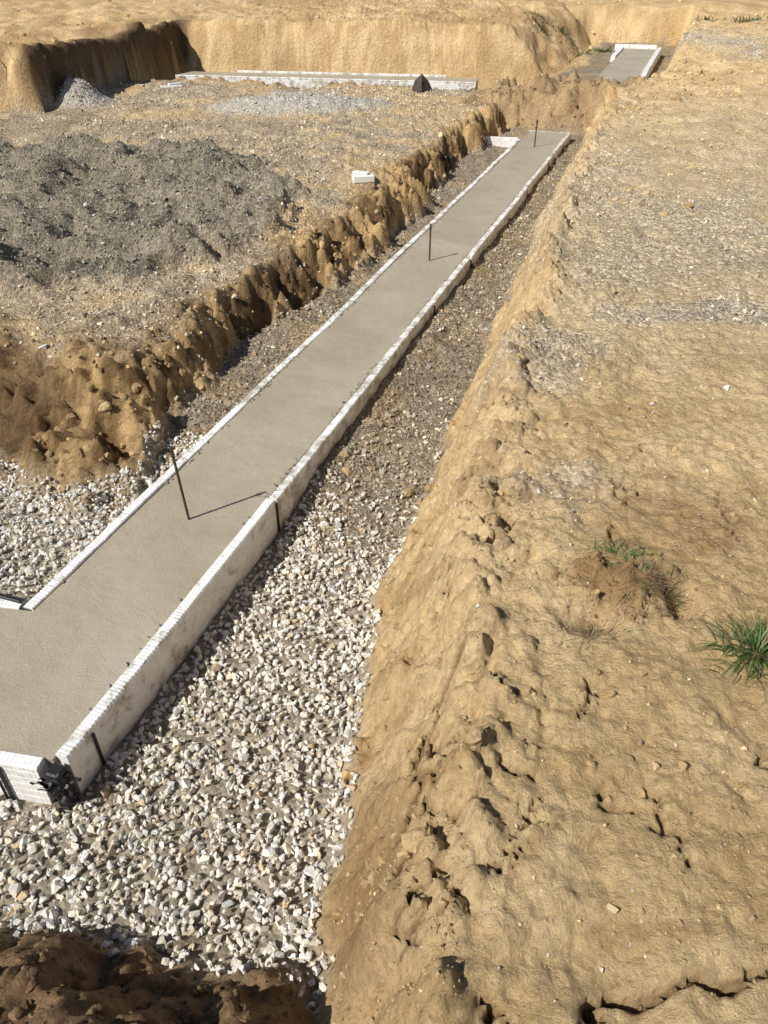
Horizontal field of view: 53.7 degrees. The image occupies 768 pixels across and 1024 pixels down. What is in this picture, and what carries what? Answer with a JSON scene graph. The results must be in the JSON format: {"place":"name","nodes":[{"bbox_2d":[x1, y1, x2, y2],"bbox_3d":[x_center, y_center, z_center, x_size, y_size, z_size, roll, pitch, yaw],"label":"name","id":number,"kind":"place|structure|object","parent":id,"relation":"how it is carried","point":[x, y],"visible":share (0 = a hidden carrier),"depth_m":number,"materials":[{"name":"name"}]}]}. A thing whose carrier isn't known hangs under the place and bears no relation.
{"place":"outdoors","nodes":[
{"label":"outdoors","id":0,"kind":"place"},
{"bbox_2d":[0,421,417,1013],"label":"gravel","id":1,"kind":"structure","parent":0,"point":[67,924],"depth_m":2.68,"materials":[{"name":"white gravel"}]},
{"bbox_2d":[0,0,767,1023],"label":"ground","id":2,"kind":"structure","parent":0,"point":[580,860],"depth_m":3.34,"materials":[{"name":"soil"}]},
{"bbox_2d":[161,82,182,88],"bbox_3d":[-3.600,-7.242,12.873,0.379,0.060,0.204,-10,38,-14],"label":"scrap board","id":3,"kind":"object","parent":2,"relation":"on","point":[170,85],"visible":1,"depth_m":12.85,"materials":[{"name":"white paint"}]},
{"bbox_2d":[0,77,518,397],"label":"gravel","id":4,"kind":"structure","parent":2,"relation":"on","point":[135,261],"depth_m":7.25,"materials":[{"name":"grey gravel"}]},
{"bbox_2d":[0,131,566,767],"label":"concrete footing","id":5,"kind":"object","parent":2,"relation":"on","point":[74,643],"visible":0.61,"depth_m":3.61,"materials":[{"name":"grey concrete"}]},
{"bbox_2d":[165,447,189,519],"bbox_3d":[-0.925,-0.032,3.468,0.052,0.605,0.059,-11,38,-14],"label":"rebar stake","id":6,"kind":"object","parent":5,"relation":"in","point":[173,454],"visible":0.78,"depth_m":3.40,"materials":[{"name":"metal"}]},
{"bbox_2d":[427,224,432,260],"bbox_3d":[0.387,-2.185,6.446,0.043,0.500,0.061,-24,43,-28],"label":"rebar stake","id":7,"kind":"object","parent":5,"relation":"in","point":[430,227],"visible":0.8,"depth_m":6.38,"materials":[{"name":"metal"}]},
{"bbox_2d":[534,119,537,146],"bbox_3d":[2.013,-4.935,10.110,0.044,0.530,0.062,-23,42,-28],"label":"rebar stake","id":8,"kind":"object","parent":5,"relation":"in","point":[535,132],"visible":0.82,"depth_m":10.05,"materials":[{"name":"metal"}]},
{"bbox_2d":[0,130,571,810],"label":"footing form","id":9,"kind":"object","parent":2,"relation":"on","point":[102,730],"visible":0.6,"depth_m":3.28,"materials":[{"name":"white plastic"}]},
{"bbox_2d":[59,122,581,570],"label":"gravel","id":10,"kind":"structure","parent":2,"relation":"on","point":[382,470],"depth_m":4.61,"materials":[{"name":"grey gravel"}]},
{"bbox_2d":[175,70,475,90],"bbox_3d":[-1.079,-7.920,14.152,5.598,0.426,0.707,6,37,8],"label":"footing form","id":11,"kind":"object","parent":2,"relation":"on","point":[302,83],"visible":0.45,"depth_m":13.87,"materials":[{"name":"white plastic"}]},
{"bbox_2d":[178,71,477,89],"bbox_3d":[-1.080,-7.872,14.183,5.598,0.470,0.570,6,37,8],"label":"concrete footing","id":12,"kind":"object","parent":2,"relation":"on","point":[333,76],"visible":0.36,"depth_m":14.06,"materials":[{"name":"grey concrete"}]},
{"bbox_2d":[352,170,374,183],"bbox_3d":[-0.214,-3.395,7.674,0.220,0.090,0.174,-6,37,-8],"label":"concrete block","id":13,"kind":"object","parent":2,"relation":"on","point":[358,176],"depth_m":7.62,"materials":[{"name":"white paint"}]},
{"bbox_2d":[0,0,767,1023],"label":"soil clods","id":14,"kind":"object","parent":2,"relation":"on","point":[414,836],"visible":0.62,"depth_m":2.62,"materials":[{"name":"brown soil"}]},
{"bbox_2d":[412,74,431,91],"bbox_3d":[0.638,-7.101,12.534,0.351,0.250,0.349,0,37,0],"label":"tarpaulin heap","id":15,"kind":"object","parent":2,"relation":"on","point":[421,83],"visible":1,"depth_m":12.49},
{"bbox_2d":[524,12,543,32],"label":"weed","id":16,"kind":"object","parent":2,"relation":"on","point":[533,18],"visible":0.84,"depth_m":16.04,"materials":[{"name":"green plant"}]},
{"bbox_2d":[522,8,549,22],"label":"weed","id":17,"kind":"object","parent":2,"relation":"on","point":[538,14],"visible":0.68,"depth_m":16.55,"materials":[{"name":"green plant"}]},
{"bbox_2d":[327,6,767,1022],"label":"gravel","id":18,"kind":"structure","parent":2,"relation":"on","point":[611,908],"depth_m":4.81,"materials":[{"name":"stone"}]},
{"bbox_2d":[529,801,566,835],"bbox_3d":[0.380,0.715,1.757,0.101,0.030,0.091,21,42,26],"label":"dry weed","id":19,"kind":"object","parent":2,"relation":"on","point":[555,823],"visible":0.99,"depth_m":1.75,"materials":[{"name":"beige plant"}]},
{"bbox_2d":[332,280,767,1023],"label":"soil crumbs","id":20,"kind":"object","parent":2,"relation":"on","point":[640,912],"visible":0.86,"depth_m":1.84,"materials":[{"name":"brown soil"}]},
{"bbox_2d":[555,21,577,52],"bbox_3d":[4.033,-10.633,16.993,0.942,0.676,0.635,0,37,0],"label":"weed","id":21,"kind":"object","parent":2,"relation":"on","point":[562,30],"visible":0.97,"depth_m":16.88,"materials":[{"name":"green plant"}]},
{"bbox_2d":[520,603,642,655],"bbox_3d":[0.593,0.359,2.278,0.387,0.139,0.271,0,37,0],"label":"dry weed","id":22,"kind":"object","parent":2,"relation":"on","point":[591,634],"visible":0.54,"depth_m":2.28,"materials":[{"name":"beige plant"}]},
{"bbox_2d":[569,47,598,61],"bbox_3d":[4.213,-9.999,16.636,0.906,0.382,0.835,0,37,0],"label":"weed","id":23,"kind":"object","parent":2,"relation":"on","point":[581,53],"visible":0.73,"depth_m":16.67,"materials":[{"name":"green plant"}]},
{"bbox_2d":[588,44,621,52],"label":"weed","id":24,"kind":"object","parent":2,"relation":"on","point":[598,50],"visible":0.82,"depth_m":16.95,"materials":[{"name":"green plant"}]},
{"bbox_2d":[581,530,657,566],"bbox_3d":[0.772,0.134,2.476,0.267,0.095,0.215,13,39,16],"label":"grass tuft","id":25,"kind":"object","parent":2,"relation":"on","point":[610,549],"visible":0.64,"depth_m":2.49,"materials":[{"name":"green plant"}]},
{"bbox_2d":[596,48,656,82],"bbox_3d":[4.772,-8.552,14.878,0.700,0.430,5.501,12,38,16],"label":"concrete footing","id":26,"kind":"object","parent":2,"relation":"on","point":[625,64],"visible":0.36,"depth_m":14.61,"materials":[{"name":"grey concrete"}]},
{"bbox_2d":[584,546,680,632],"bbox_3d":[0.804,0.243,2.328,0.417,0.212,0.326,0,37,0],"label":"dry weed","id":27,"kind":"object","parent":2,"relation":"on","point":[642,561],"visible":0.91,"depth_m":2.31,"materials":[{"name":"brown plant"}]},
{"bbox_2d":[610,44,661,78],"bbox_3d":[4.809,-8.812,15.033,1.020,0.345,5.253,12,38,16],"label":"footing form","id":28,"kind":"object","parent":2,"relation":"on","point":[650,65],"visible":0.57,"depth_m":16.03,"materials":[{"name":"white plastic"}]},
{"bbox_2d":[656,565,693,618],"bbox_3d":[0.910,0.259,2.391,0.199,0.164,0.152,0,37,0],"label":"grass tuft","id":29,"kind":"object","parent":2,"relation":"on","point":[670,597],"visible":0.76,"depth_m":2.38,"materials":[{"name":"green plant"}]},
{"bbox_2d":[683,13,714,32],"bbox_3d":[7.024,-10.495,16.348,0.869,0.502,0.887,-30,46,-34],"label":"weed","id":30,"kind":"object","parent":2,"relation":"on","point":[705,18],"visible":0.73,"depth_m":16.26,"materials":[{"name":"green plant"}]},
{"bbox_2d":[688,604,767,701],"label":"grass tuft","id":31,"kind":"object","parent":2,"relation":"on","point":[755,641],"visible":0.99,"depth_m":2.17,"materials":[{"name":"green plant"}]},
{"bbox_2d":[731,13,763,22],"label":"weed","id":32,"kind":"object","parent":2,"relation":"on","point":[746,19],"visible":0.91,"depth_m":16.12,"materials":[{"name":"green plant"}]}
]}

